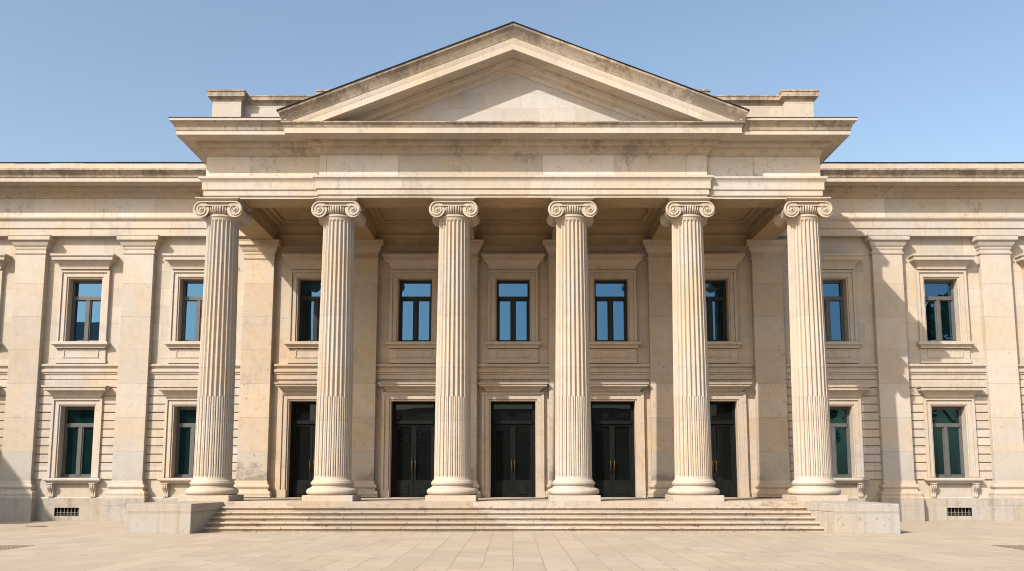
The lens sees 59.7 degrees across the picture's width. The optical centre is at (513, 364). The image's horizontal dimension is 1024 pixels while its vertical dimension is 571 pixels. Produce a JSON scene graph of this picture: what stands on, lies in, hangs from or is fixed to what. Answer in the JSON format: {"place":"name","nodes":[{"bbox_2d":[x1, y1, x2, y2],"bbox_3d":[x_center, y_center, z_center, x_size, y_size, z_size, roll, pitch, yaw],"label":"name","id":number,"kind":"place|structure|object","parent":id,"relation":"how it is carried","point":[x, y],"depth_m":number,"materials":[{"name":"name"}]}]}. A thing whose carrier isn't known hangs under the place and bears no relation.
{"place":"outdoors","nodes":[
{"label":"outdoors","id":0,"kind":"place"},
{"bbox_2d":[0,497,1023,570],"bbox_3d":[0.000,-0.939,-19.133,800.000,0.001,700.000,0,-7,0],"label":"plaza ground","id":1,"kind":"structure","parent":0,"point":[114,546],"depth_m":18.00,"materials":[{"name":"beige stone"}]},
{"bbox_2d":[126,500,222,533],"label":"flanking block","id":2,"kind":"structure","parent":1,"relation":"on","point":[168,517],"depth_m":23.40,"materials":[{"name":"grey stone"}]},
{"bbox_2d":[0,21,1023,520],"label":"civic building","id":3,"kind":"structure","parent":1,"relation":"on","point":[512,259],"depth_m":30.72,"materials":[{"name":"beige stone"}]},
{"bbox_2d":[0,253,11,345],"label":"window","id":4,"kind":"structure","parent":3,"relation":"in","point":[5,259],"depth_m":31.37,"materials":[{"name":"stone"}]},
{"bbox_2d":[41,385,111,497],"bbox_3d":[-15.070,2.643,30.776,2.220,3.850,0.810,0,-7,0],"label":"window","id":5,"kind":"structure","parent":3,"relation":"in","point":[83,425],"depth_m":30.87,"materials":[{"name":"stone"}]},
{"bbox_2d":[50,253,118,362],"bbox_3d":[-15.070,-1.961,31.356,2.220,3.830,0.810,0,-7,0],"label":"window","id":6,"kind":"structure","parent":3,"relation":"in","point":[90,299],"depth_m":31.37,"materials":[{"name":"stone"}]},
{"bbox_2d":[155,385,197,497],"bbox_3d":[-11.150,2.643,30.776,2.220,3.850,0.810,0,-7,0],"label":"window","id":7,"kind":"structure","parent":3,"relation":"in","point":[177,395],"depth_m":30.89,"materials":[{"name":"stone"}]},
{"bbox_2d":[162,253,204,362],"bbox_3d":[-11.150,-1.961,31.356,2.220,3.830,0.810,0,-7,0],"label":"window","id":8,"kind":"structure","parent":3,"relation":"in","point":[184,265],"depth_m":31.39,"materials":[{"name":"stone"}]},
{"bbox_2d":[274,383,316,497],"bbox_3d":[-6.980,2.589,30.788,2.420,3.920,0.840,0,-7,0],"label":"door","id":9,"kind":"structure","parent":3,"relation":"in","point":[303,414],"depth_m":30.94,"materials":[{"name":"beige stone"}]},
{"bbox_2d":[281,253,321,362],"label":"window","id":10,"kind":"structure","parent":3,"relation":"in","point":[302,265],"depth_m":31.39,"materials":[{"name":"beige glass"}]},
{"bbox_2d":[377,383,435,497],"bbox_3d":[-3.450,2.589,30.788,2.420,3.920,0.840,0,-7,0],"label":"door","id":11,"kind":"structure","parent":3,"relation":"in","point":[413,423],"depth_m":31.01,"materials":[{"name":"brown metal"}]},
{"bbox_2d":[383,253,438,362],"bbox_3d":[-3.450,-1.961,31.356,2.220,3.830,0.810,0,-7,0],"label":"window","id":12,"kind":"structure","parent":3,"relation":"in","point":[418,301],"depth_m":31.39,"materials":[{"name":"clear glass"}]},
{"bbox_2d":[481,253,544,362],"bbox_3d":[0.000,-1.961,31.356,2.220,3.830,0.810,0,-7,0],"label":"window frame","id":13,"kind":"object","parent":3,"relation":"in","point":[517,301],"depth_m":31.39,"materials":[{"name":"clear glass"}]},
{"bbox_2d":[478,383,547,497],"bbox_3d":[0.000,2.589,30.788,2.420,3.920,0.840,0,-7,0],"label":"door frame","id":14,"kind":"structure","parent":3,"relation":"in","point":[508,428],"depth_m":30.93,"materials":[{"name":"beige stone"}]},
{"bbox_2d":[588,253,643,362],"bbox_3d":[3.450,-1.961,31.356,2.220,3.830,0.810,0,-7,0],"label":"window","id":15,"kind":"structure","parent":3,"relation":"in","point":[607,299],"depth_m":31.39,"materials":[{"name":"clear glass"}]},
{"bbox_2d":[590,383,648,497],"bbox_3d":[3.450,2.589,30.788,2.420,3.920,0.840,0,-7,0],"label":"door frame","id":16,"kind":"structure","parent":3,"relation":"in","point":[612,423],"depth_m":31.01,"materials":[{"name":"beige stone"}]},
{"bbox_2d":[704,253,744,362],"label":"window","id":17,"kind":"structure","parent":3,"relation":"in","point":[717,265],"depth_m":31.39,"materials":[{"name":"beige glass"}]},
{"bbox_2d":[709,383,751,497],"bbox_3d":[6.980,2.589,30.788,2.420,3.920,0.840,0,-7,0],"label":"door frame","id":18,"kind":"structure","parent":3,"relation":"in","point":[722,414],"depth_m":30.94,"materials":[{"name":"beige stone"}]},
{"bbox_2d":[821,253,863,362],"bbox_3d":[11.150,-1.961,31.356,2.220,3.830,0.810,0,-7,0],"label":"window","id":19,"kind":"structure","parent":3,"relation":"in","point":[834,265],"depth_m":31.39,"materials":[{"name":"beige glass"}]},
{"bbox_2d":[828,385,870,497],"bbox_3d":[11.150,2.643,30.776,2.220,3.850,0.810,0,-7,0],"label":"window","id":20,"kind":"structure","parent":3,"relation":"in","point":[839,395],"depth_m":30.89,"materials":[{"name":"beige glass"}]},
{"bbox_2d":[907,253,975,362],"bbox_3d":[15.070,-1.961,31.356,2.220,3.830,0.810,0,-7,0],"label":"window frame","id":21,"kind":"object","parent":3,"relation":"in","point":[934,299],"depth_m":31.37,"materials":[{"name":"stone"}]},
{"bbox_2d":[915,385,984,497],"bbox_3d":[15.070,2.643,30.776,2.220,3.850,0.810,0,-7,0],"label":"window frame","id":22,"kind":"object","parent":3,"relation":"in","point":[943,437],"depth_m":30.87,"materials":[{"name":"stone"}]},
{"bbox_2d":[1014,253,1023,295],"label":"window","id":23,"kind":"structure","parent":3,"relation":"in","point":[1019,258],"depth_m":31.45,"materials":[{"name":"stone"}]},
{"bbox_2d":[202,501,823,531],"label":"front steps","id":24,"kind":"structure","parent":1,"relation":"on","point":[513,519],"depth_m":24.53,"materials":[{"name":"stone"}]},
{"bbox_2d":[803,500,900,533],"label":"flanking block","id":25,"kind":"structure","parent":1,"relation":"on","point":[857,517],"depth_m":23.40,"materials":[{"name":"grey stone"}]},
{"bbox_2d":[0,0,1023,161],"label":"sky","id":26,"kind":"structure","parent":0,"point":[81,80],"materials":[{"name":"blue"}]}
]}

